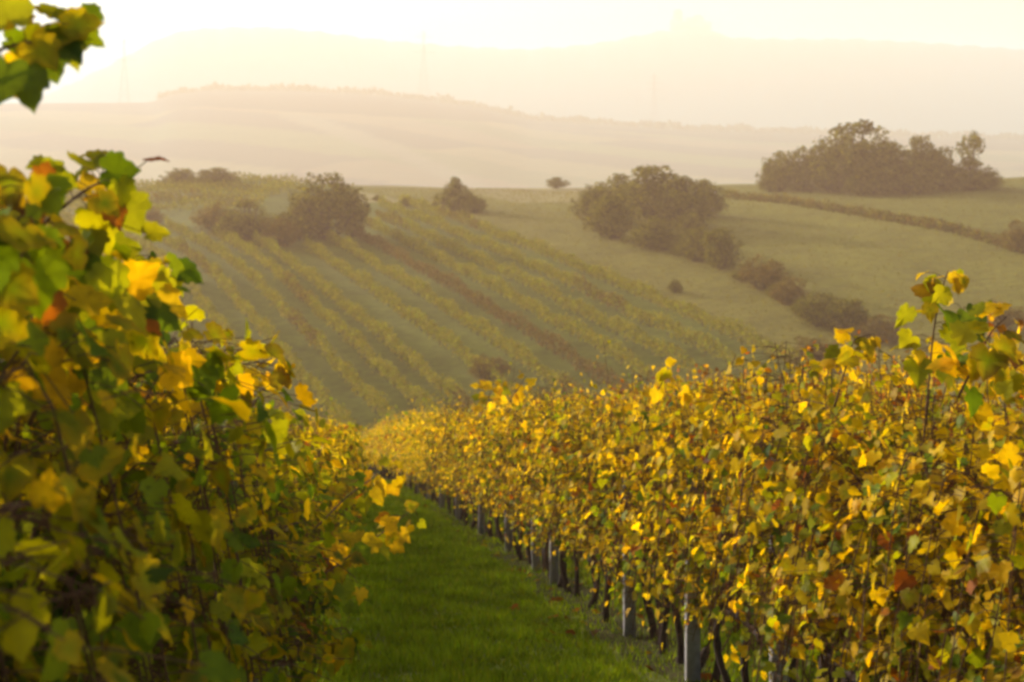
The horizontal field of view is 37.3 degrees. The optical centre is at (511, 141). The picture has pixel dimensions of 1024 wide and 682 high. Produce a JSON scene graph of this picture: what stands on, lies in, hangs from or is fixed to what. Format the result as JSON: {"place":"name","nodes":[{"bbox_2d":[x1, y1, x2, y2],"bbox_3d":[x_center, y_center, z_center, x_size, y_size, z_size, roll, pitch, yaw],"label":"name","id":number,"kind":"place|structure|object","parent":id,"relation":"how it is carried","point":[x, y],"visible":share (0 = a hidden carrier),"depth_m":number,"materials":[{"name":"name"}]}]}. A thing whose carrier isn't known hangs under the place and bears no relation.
{"place":"outdoors","nodes":[
{"label":"outdoors","id":0,"kind":"place"},
{"bbox_2d":[0,91,1023,189],"bbox_3d":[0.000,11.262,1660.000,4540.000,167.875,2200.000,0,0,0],"label":"valley fields","id":1,"kind":"structure","parent":0,"point":[370,140],"depth_m":1537.81,"materials":[{"name":"beige"}]},
{"bbox_2d":[156,81,1023,140],"bbox_3d":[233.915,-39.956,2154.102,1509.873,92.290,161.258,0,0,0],"label":"distant wood","id":2,"kind":"object","parent":1,"relation":"on","point":[448,98],"visible":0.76,"depth_m":2107.50,"materials":[{"name":"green plant"}]},
{"bbox_2d":[0,0,1023,103],"label":"sky","id":3,"kind":"structure","parent":0,"point":[500,24],"materials":[{"name":"white"}]},
{"bbox_2d":[7,27,1023,139],"bbox_3d":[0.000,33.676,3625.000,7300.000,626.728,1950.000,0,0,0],"label":"ridge hills","id":4,"kind":"structure","parent":0,"point":[709,77],"depth_m":3343.91,"materials":[{"name":"beige"}]},
{"bbox_2d":[669,9,710,30],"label":"castle ruin","id":5,"kind":"object","parent":4,"relation":"on","point":[677,22],"visible":0.91,"depth_m":3659.88,"materials":[{"name":"stone"}]},
{"bbox_2d":[59,177,1023,467],"bbox_3d":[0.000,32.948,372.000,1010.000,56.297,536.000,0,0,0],"label":"opposite hillside","id":6,"kind":"structure","parent":0,"point":[441,361],"depth_m":189.18,"materials":[{"name":"green plant"}]},
{"bbox_2d":[25,187,268,202],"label":"vine row","id":7,"kind":"object","parent":6,"relation":"on","point":[211,191],"visible":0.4,"depth_m":276.64,"materials":[{"name":"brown plant"}]},
{"bbox_2d":[24,183,279,200],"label":"vine row","id":8,"kind":"object","parent":6,"relation":"on","point":[271,187],"visible":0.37,"depth_m":285.72,"materials":[{"name":"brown plant"}]},
{"bbox_2d":[64,197,259,212],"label":"vine row","id":9,"kind":"object","parent":6,"relation":"on","point":[72,205],"visible":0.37,"depth_m":258.61,"materials":[{"name":"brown plant"}]},
{"bbox_2d":[65,192,264,207],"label":"vine row","id":10,"kind":"object","parent":6,"relation":"on","point":[204,195],"visible":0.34,"depth_m":267.67,"materials":[{"name":"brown plant"}]},
{"bbox_2d":[156,168,198,187],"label":"bush","id":11,"kind":"object","parent":6,"relation":"on","point":[180,174],"visible":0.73,"depth_m":305.10,"materials":[{"name":"green plant"}]},
{"bbox_2d":[65,179,290,196],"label":"vine row","id":12,"kind":"object","parent":6,"relation":"on","point":[231,183],"visible":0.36,"depth_m":294.67,"materials":[{"name":"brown plant"}]},
{"bbox_2d":[59,209,301,424],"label":"vine row","id":13,"kind":"object","parent":6,"relation":"on","point":[201,300],"visible":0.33,"depth_m":168.18,"materials":[{"name":"green plant"}]},
{"bbox_2d":[188,198,239,234],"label":"bush","id":14,"kind":"object","parent":6,"relation":"on","point":[205,216],"visible":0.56,"depth_m":227.13,"materials":[{"name":"green plant"}]},
{"bbox_2d":[193,167,247,187],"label":"bush","id":15,"kind":"object","parent":6,"relation":"on","point":[219,174],"visible":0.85,"depth_m":299.41,"materials":[{"name":"green plant"}]},
{"bbox_2d":[212,199,277,241],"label":"bush","id":16,"kind":"object","parent":6,"relation":"on","point":[243,225],"visible":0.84,"depth_m":221.16,"materials":[{"name":"green plant"}]},
{"bbox_2d":[144,233,362,435],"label":"vine row","id":17,"kind":"object","parent":6,"relation":"on","point":[262,324],"visible":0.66,"depth_m":158.17,"materials":[{"name":"green plant"}]},
{"bbox_2d":[259,216,303,246],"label":"bush","id":18,"kind":"object","parent":6,"relation":"on","point":[280,231],"visible":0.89,"depth_m":215.94,"materials":[{"name":"green plant"}]},
{"bbox_2d":[162,215,405,421],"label":"vine row","id":19,"kind":"object","parent":6,"relation":"on","point":[339,364],"visible":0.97,"depth_m":160.13,"materials":[{"name":"green plant"}]},
{"bbox_2d":[271,192,325,238],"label":"bush","id":20,"kind":"object","parent":6,"relation":"on","point":[302,214],"visible":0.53,"depth_m":225.12,"materials":[{"name":"green plant"}]},
{"bbox_2d":[279,171,372,241],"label":"bush","id":21,"kind":"object","parent":6,"relation":"on","point":[330,208],"visible":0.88,"depth_m":224.78,"materials":[{"name":"green plant"}]},
{"bbox_2d":[210,224,446,416],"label":"vine row","id":22,"kind":"object","parent":6,"relation":"on","point":[391,372],"visible":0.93,"depth_m":159.59,"materials":[{"name":"green plant"}]},
{"bbox_2d":[251,229,484,412],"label":"vine row","id":23,"kind":"object","parent":6,"relation":"on","point":[354,308],"visible":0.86,"depth_m":159.32,"materials":[{"name":"green plant"}]},
{"bbox_2d":[302,234,542,401],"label":"vine row","id":24,"kind":"object","parent":6,"relation":"on","point":[372,287],"visible":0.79,"depth_m":166.59,"materials":[{"name":"green plant"}]},
{"bbox_2d":[432,175,473,210],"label":"bush","id":25,"kind":"object","parent":6,"relation":"on","point":[453,200],"visible":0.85,"depth_m":262.10,"materials":[{"name":"green plant"}]},
{"bbox_2d":[326,228,621,406],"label":"vine row","id":26,"kind":"object","parent":6,"relation":"on","point":[346,242],"visible":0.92,"depth_m":164.33,"materials":[{"name":"green plant"}]},
{"bbox_2d":[466,353,510,380],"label":"bush","id":27,"kind":"object","parent":6,"relation":"on","point":[480,373],"visible":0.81,"depth_m":141.50,"materials":[{"name":"green plant"}]},
{"bbox_2d":[353,224,659,401],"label":"vine row","id":28,"kind":"object","parent":6,"relation":"on","point":[384,245],"visible":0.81,"depth_m":167.29,"materials":[{"name":"green plant"}]},
{"bbox_2d":[365,216,725,404],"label":"vine row","id":29,"kind":"object","parent":6,"relation":"on","point":[486,279],"visible":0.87,"depth_m":172.19,"materials":[{"name":"green plant"}]},
{"bbox_2d":[374,209,788,406],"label":"vine row","id":30,"kind":"object","parent":6,"relation":"on","point":[615,322],"visible":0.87,"depth_m":175.22,"materials":[{"name":"green plant"}]},
{"bbox_2d":[567,184,608,222],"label":"bush","id":31,"kind":"object","parent":6,"relation":"on","point":[591,197],"visible":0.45,"depth_m":244.13,"materials":[{"name":"green plant"}]},
{"bbox_2d":[582,193,641,239],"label":"bush","id":32,"kind":"object","parent":6,"relation":"on","point":[613,215],"visible":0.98,"depth_m":224.08,"materials":[{"name":"green plant"}]},
{"bbox_2d":[377,195,887,439],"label":"vine row","id":33,"kind":"object","parent":6,"relation":"on","point":[563,276],"visible":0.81,"depth_m":180.45,"materials":[{"name":"green plant"}]},
{"bbox_2d":[601,165,698,222],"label":"bush","id":34,"kind":"object","parent":6,"relation":"on","point":[650,187],"visible":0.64,"depth_m":242.00,"materials":[{"name":"green plant"}]},
{"bbox_2d":[620,215,682,250],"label":"bush","id":35,"kind":"object","parent":6,"relation":"on","point":[657,226],"visible":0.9,"depth_m":214.43,"materials":[{"name":"green plant"}]},
{"bbox_2d":[648,175,719,226],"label":"bush","id":36,"kind":"object","parent":6,"relation":"on","point":[675,206],"visible":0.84,"depth_m":237.18,"materials":[{"name":"green plant"}]},
{"bbox_2d":[398,193,975,441],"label":"vine row","id":37,"kind":"object","parent":6,"relation":"on","point":[596,270],"visible":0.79,"depth_m":183.35,"materials":[{"name":"green plant"}]},
{"bbox_2d":[670,212,707,236],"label":"bush","id":38,"kind":"object","parent":6,"relation":"on","point":[690,221],"visible":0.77,"depth_m":227.03,"materials":[{"name":"green plant"}]},
{"bbox_2d":[673,226,713,261],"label":"bush","id":39,"kind":"object","parent":6,"relation":"on","point":[694,249],"visible":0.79,"depth_m":204.41,"materials":[{"name":"green plant"}]},
{"bbox_2d":[691,178,729,217],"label":"bush","id":40,"kind":"object","parent":6,"relation":"on","point":[707,189],"visible":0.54,"depth_m":253.43,"materials":[{"name":"green plant"}]},
{"bbox_2d":[699,227,745,269],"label":"bush","id":41,"kind":"object","parent":6,"relation":"on","point":[719,250],"visible":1,"depth_m":198.12,"materials":[{"name":"green plant"}]},
{"bbox_2d":[736,252,792,290],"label":"bush","id":42,"kind":"object","parent":6,"relation":"on","point":[766,277],"visible":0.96,"depth_m":182.90,"materials":[{"name":"green plant"}]},
{"bbox_2d":[754,150,798,191],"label":"tree","id":43,"kind":"object","parent":6,"relation":"on","point":[769,171],"visible":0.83,"depth_m":300.64,"materials":[{"name":"green plant"}]},
{"bbox_2d":[768,276,809,305],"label":"bush","id":44,"kind":"object","parent":6,"relation":"on","point":[790,291],"visible":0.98,"depth_m":174.30,"materials":[{"name":"green plant"}]},
{"bbox_2d":[774,145,824,191],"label":"tree","id":45,"kind":"object","parent":6,"relation":"on","point":[803,185],"visible":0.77,"depth_m":296.98,"materials":[{"name":"green plant"}]},
{"bbox_2d":[786,335,842,367],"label":"bush","id":46,"kind":"object","parent":6,"relation":"on","point":[818,353],"visible":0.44,"depth_m":145.56,"materials":[{"name":"green plant"}]},
{"bbox_2d":[789,291,840,327],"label":"bush","id":47,"kind":"object","parent":6,"relation":"on","point":[816,305],"visible":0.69,"depth_m":163.42,"materials":[{"name":"green plant"}]},
{"bbox_2d":[800,134,857,192],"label":"tree","id":48,"kind":"object","parent":6,"relation":"on","point":[831,186],"visible":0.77,"depth_m":292.50,"materials":[{"name":"green plant"}]},
{"bbox_2d":[817,298,875,331],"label":"bush","id":49,"kind":"object","parent":6,"relation":"on","point":[847,320],"visible":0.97,"depth_m":160.57,"materials":[{"name":"green plant"}]},
{"bbox_2d":[809,119,903,191],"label":"tree","id":50,"kind":"object","parent":6,"relation":"on","point":[862,147],"visible":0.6,"depth_m":290.40,"materials":[{"name":"green plant"}]},
{"bbox_2d":[833,158,900,195],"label":"bush","id":51,"kind":"object","parent":6,"relation":"on","point":[866,189],"visible":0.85,"depth_m":285.94,"materials":[{"name":"green plant"}]},
{"bbox_2d":[723,190,1023,253],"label":"field scrub","id":52,"kind":"object","parent":6,"relation":"on","point":[944,225],"visible":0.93,"depth_m":247.37,"materials":[{"name":"green plant"}]},
{"bbox_2d":[852,314,906,343],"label":"bush","id":53,"kind":"object","parent":6,"relation":"on","point":[886,331],"visible":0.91,"depth_m":156.31,"materials":[{"name":"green plant"}]},
{"bbox_2d":[874,158,947,194],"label":"bush","id":54,"kind":"object","parent":6,"relation":"on","point":[913,181],"visible":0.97,"depth_m":285.02,"materials":[{"name":"green plant"}]},
{"bbox_2d":[897,134,941,190],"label":"tree","id":55,"kind":"object","parent":6,"relation":"on","point":[920,152],"visible":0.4,"depth_m":293.81,"materials":[{"name":"green plant"}]},
{"bbox_2d":[927,145,968,190],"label":"tree","id":56,"kind":"object","parent":6,"relation":"on","point":[944,164],"visible":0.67,"depth_m":290.83,"materials":[{"name":"green plant"}]},
{"bbox_2d":[955,130,985,179],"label":"tree","id":57,"kind":"object","parent":6,"relation":"on","point":[976,144],"visible":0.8,"depth_m":290.90,"materials":[{"name":"green plant"}]},
{"bbox_2d":[943,160,1005,190],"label":"bush","id":58,"kind":"object","parent":6,"relation":"on","point":[979,177],"visible":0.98,"depth_m":287.70,"materials":[{"name":"green plant"}]},
{"bbox_2d":[986,298,1023,332],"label":"bush","id":59,"kind":"object","parent":6,"relation":"on","point":[1008,320],"visible":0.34,"depth_m":160.21,"materials":[{"name":"green plant"}]},
{"bbox_2d":[1000,219,1023,252],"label":"bush","id":60,"kind":"object","parent":6,"relation":"on","point":[1016,235],"visible":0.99,"depth_m":211.09,"materials":[{"name":"green plant"}]},
{"bbox_2d":[272,470,1014,681],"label":"grass slope","id":61,"kind":"structure","parent":0,"point":[647,674],"depth_m":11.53,"materials":[{"name":"green plant"}]},
{"bbox_2d":[0,225,264,681],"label":"grapevine","id":62,"kind":"object","parent":61,"relation":"on","point":[25,614],"visible":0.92,"depth_m":2.37,"materials":[{"name":"green plant"}]},
{"bbox_2d":[0,0,306,681],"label":"grapevine","id":63,"kind":"object","parent":61,"relation":"on","point":[36,59],"visible":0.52,"depth_m":2.94,"materials":[{"name":"green plant"}]},
{"bbox_2d":[0,149,335,681],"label":"grapevine","id":64,"kind":"object","parent":61,"relation":"on","point":[144,295],"visible":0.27,"depth_m":3.16,"materials":[{"name":"green plant"}]},
{"bbox_2d":[28,390,342,681],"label":"grapevine","id":65,"kind":"object","parent":61,"relation":"on","point":[258,580],"visible":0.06,"depth_m":5.53,"materials":[{"name":"green plant"}]},
{"bbox_2d":[29,320,355,681],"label":"grapevine","id":66,"kind":"object","parent":61,"relation":"on","point":[309,575],"visible":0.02,"depth_m":5.23,"materials":[{"name":"green plant"}]},
{"bbox_2d":[166,343,373,676],"bbox_3d":[-1.468,1.978,6.969,1.653,2.179,1.969,0,0,-4],"label":"grapevine","id":67,"kind":"object","parent":61,"relation":"on","point":[301,414],"visible":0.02,"depth_m":6.69,"materials":[{"name":"yellow plant"}]},
{"bbox_2d":[171,419,425,635],"bbox_3d":[-1.484,2.442,8.004,2.052,1.899,3.282,0,0,-4],"label":"grapevine","id":68,"kind":"object","parent":61,"relation":"on","point":[394,539],"visible":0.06,"depth_m":7.37,"materials":[{"name":"yellow plant"}]},
{"bbox_2d":[242,401,371,663],"bbox_3d":[-1.546,2.265,6.981,1.656,1.918,3.066,0,0,-11],"label":"grapevine","id":69,"kind":"object","parent":61,"relation":"on","point":[345,591],"visible":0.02,"depth_m":6.25,"materials":[{"name":"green plant"}]},
{"bbox_2d":[240,418,406,626],"bbox_3d":[-1.651,2.814,10.058,1.923,1.862,2.991,0,0,-4],"label":"grapevine","id":70,"kind":"object","parent":61,"relation":"on","point":[359,478],"visible":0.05,"depth_m":9.32,"materials":[{"name":"yellow plant"}]},
{"bbox_2d":[276,435,373,673],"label":"grapevine","id":71,"kind":"object","parent":61,"relation":"on","point":[349,644],"visible":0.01,"depth_m":7.05,"materials":[{"name":"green plant"}]},
{"bbox_2d":[417,385,473,519],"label":"grapevine","id":72,"kind":"object","parent":61,"relation":"on","point":[444,419],"visible":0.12,"depth_m":27.13,"materials":[{"name":"yellow plant"}]},
{"bbox_2d":[418,407,479,521],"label":"grapevine","id":73,"kind":"object","parent":61,"relation":"on","point":[429,459],"visible":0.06,"depth_m":26.14,"materials":[{"name":"yellow plant"}]},
{"bbox_2d":[425,404,475,525],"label":"grapevine","id":74,"kind":"object","parent":61,"relation":"on","point":[459,498],"visible":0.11,"depth_m":25.24,"materials":[{"name":"yellow plant"}]},
{"bbox_2d":[424,381,481,529],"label":"grapevine","id":75,"kind":"object","parent":61,"relation":"on","point":[448,435],"visible":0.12,"depth_m":24.48,"materials":[{"name":"yellow plant"}]},
{"bbox_2d":[440,399,497,536],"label":"grapevine","id":76,"kind":"object","parent":61,"relation":"on","point":[490,532],"visible":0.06,"depth_m":22.51,"materials":[{"name":"yellow plant"}]},
{"bbox_2d":[433,397,509,533],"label":"grapevine","id":77,"kind":"object","parent":61,"relation":"on","point":[461,416],"visible":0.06,"depth_m":23.66,"materials":[{"name":"yellow plant"}]},
{"bbox_2d":[447,398,510,542],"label":"grapevine","id":78,"kind":"object","parent":61,"relation":"on","point":[498,527],"visible":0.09,"depth_m":21.82,"materials":[{"name":"yellow plant"}]},
{"bbox_2d":[457,399,539,550],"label":"grapevine","id":79,"kind":"object","parent":61,"relation":"on","point":[475,436],"visible":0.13,"depth_m":19.81,"materials":[{"name":"yellow plant"}]},
{"bbox_2d":[453,356,551,560],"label":"grapevine","id":80,"kind":"object","parent":61,"relation":"on","point":[516,546],"visible":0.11,"depth_m":18.75,"materials":[{"name":"yellow plant"}]},
{"bbox_2d":[461,370,564,565],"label":"grapevine","id":81,"kind":"object","parent":61,"relation":"on","point":[528,551],"visible":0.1,"depth_m":18.26,"materials":[{"name":"yellow plant"}]},
{"bbox_2d":[480,392,578,570],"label":"grapevine","id":82,"kind":"object","parent":61,"relation":"on","point":[514,466],"visible":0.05,"depth_m":17.19,"materials":[{"name":"yellow plant"}]},
{"bbox_2d":[470,373,600,578],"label":"grapevine","id":83,"kind":"object","parent":61,"relation":"on","point":[502,392],"visible":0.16,"depth_m":16.39,"materials":[{"name":"yellow plant"}]},
{"bbox_2d":[373,473,712,681],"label":"soil strip","id":84,"kind":"object","parent":61,"relation":"on","point":[670,673],"visible":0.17,"depth_m":12.53,"materials":[{"name":"brown soil"}]},
{"bbox_2d":[482,394,618,592],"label":"grapevine","id":85,"kind":"object","parent":61,"relation":"on","point":[563,581],"visible":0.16,"depth_m":15.20,"materials":[{"name":"yellow plant"}]},
{"bbox_2d":[401,492,719,681],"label":"fallen leaves","id":86,"kind":"object","parent":61,"relation":"on","point":[705,676],"visible":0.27,"depth_m":13.49,"materials":[{"name":"brown plant"}]},
{"bbox_2d":[508,373,613,602],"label":"grapevine","id":87,"kind":"object","parent":61,"relation":"on","point":[518,396],"visible":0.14,"depth_m":14.59,"materials":[{"name":"yellow plant"}]},
{"bbox_2d":[504,335,661,614],"bbox_3d":[0.759,3.047,13.737,1.701,2.560,1.936,0,0,-7],"label":"grapevine","id":88,"kind":"object","parent":61,"relation":"on","point":[539,435],"visible":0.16,"depth_m":13.77,"materials":[{"name":"yellow plant"}]},
{"bbox_2d":[519,365,664,628],"bbox_3d":[0.868,2.998,12.606,1.587,2.326,2.458,0,0,-7],"label":"grapevine","id":89,"kind":"object","parent":61,"relation":"on","point":[551,497],"visible":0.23,"depth_m":12.56,"materials":[{"name":"yellow plant"}]},
{"bbox_2d":[532,383,716,644],"bbox_3d":[1.104,2.951,11.984,1.667,2.060,2.707,0,0,-7],"label":"grapevine","id":90,"kind":"object","parent":61,"relation":"on","point":[594,495],"visible":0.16,"depth_m":11.97,"materials":[{"name":"yellow plant"}]},
{"bbox_2d":[622,457,635,636],"bbox_3d":[0.927,3.244,12.020,0.085,1.630,0.085,-1,2,-7],"label":"trellis post","id":91,"kind":"object","parent":61,"relation":"on","point":[628,627],"visible":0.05,"depth_m":12.00,"materials":[{"name":"metal"}]},
{"bbox_2d":[551,365,734,663],"bbox_3d":[1.181,2.706,10.915,1.656,2.229,2.133,0,0,-7],"label":"grapevine","id":92,"kind":"object","parent":61,"relation":"on","point":[618,443],"visible":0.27,"depth_m":10.76,"materials":[{"name":"yellow plant"}]},
{"bbox_2d":[685,453,699,681],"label":"trellis post","id":93,"kind":"object","parent":61,"relation":"on","point":[692,660],"visible":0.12,"depth_m":9.95,"materials":[{"name":"metal"}]},
{"bbox_2d":[581,375,838,681],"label":"grapevine","id":94,"kind":"object","parent":61,"relation":"on","point":[716,674],"visible":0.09,"depth_m":9.92,"materials":[{"name":"yellow plant"}]},
{"bbox_2d":[605,354,861,681],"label":"grapevine","id":95,"kind":"object","parent":61,"relation":"on","point":[655,394],"visible":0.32,"depth_m":8.92,"materials":[{"name":"yellow plant"}]},
{"bbox_2d":[655,357,986,681],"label":"grapevine","id":96,"kind":"object","parent":61,"relation":"on","point":[702,543],"visible":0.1,"depth_m":8.25,"materials":[{"name":"yellow plant"}]},
{"bbox_2d":[635,341,1022,681],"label":"grapevine","id":97,"kind":"object","parent":61,"relation":"on","point":[733,466],"visible":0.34,"depth_m":7.36,"materials":[{"name":"yellow plant"}]},
{"bbox_2d":[782,330,885,431],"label":"grapevine","id":98,"kind":"object","parent":61,"relation":"on","point":[824,373],"visible":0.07,"depth_m":15.83,"materials":[{"name":"yellow plant"}]},
{"bbox_2d":[708,268,1023,681],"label":"grapevine","id":99,"kind":"object","parent":61,"relation":"on","point":[933,292],"visible":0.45,"depth_m":5.79,"materials":[{"name":"yellow plant"}]},
{"bbox_2d":[712,298,1023,681],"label":"grapevine","id":100,"kind":"object","parent":61,"relation":"on","point":[812,533],"visible":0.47,"depth_m":6.30,"materials":[{"name":"yellow plant"}]},
{"bbox_2d":[836,340,971,438],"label":"grapevine","id":101,"kind":"object","parent":61,"relation":"on","point":[884,378],"visible":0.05,"depth_m":13.60,"materials":[{"name":"yellow plant"}]},
{"bbox_2d":[845,300,1023,681],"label":"grapevine","id":102,"kind":"object","parent":61,"relation":"on","point":[982,361],"visible":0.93,"depth_m":4.95,"materials":[{"name":"yellow plant"}]},
{"bbox_2d":[875,337,1023,594],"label":"grapevine","id":103,"kind":"object","parent":61,"relation":"on","point":[952,424],"visible":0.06,"depth_m":12.36,"materials":[{"name":"yellow plant"}]},
{"bbox_2d":[922,315,1023,443],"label":"grapevine","id":104,"kind":"object","parent":61,"relation":"on","point":[992,384],"visible":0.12,"depth_m":11.45,"materials":[{"name":"yellow plant"}]},
{"bbox_2d":[1005,466,1023,651],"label":"grapevine","id":105,"kind":"object","parent":61,"relation":"on","point":[1016,476],"visible":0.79,"depth_m":4.16,"materials":[{"name":"yellow plant"}]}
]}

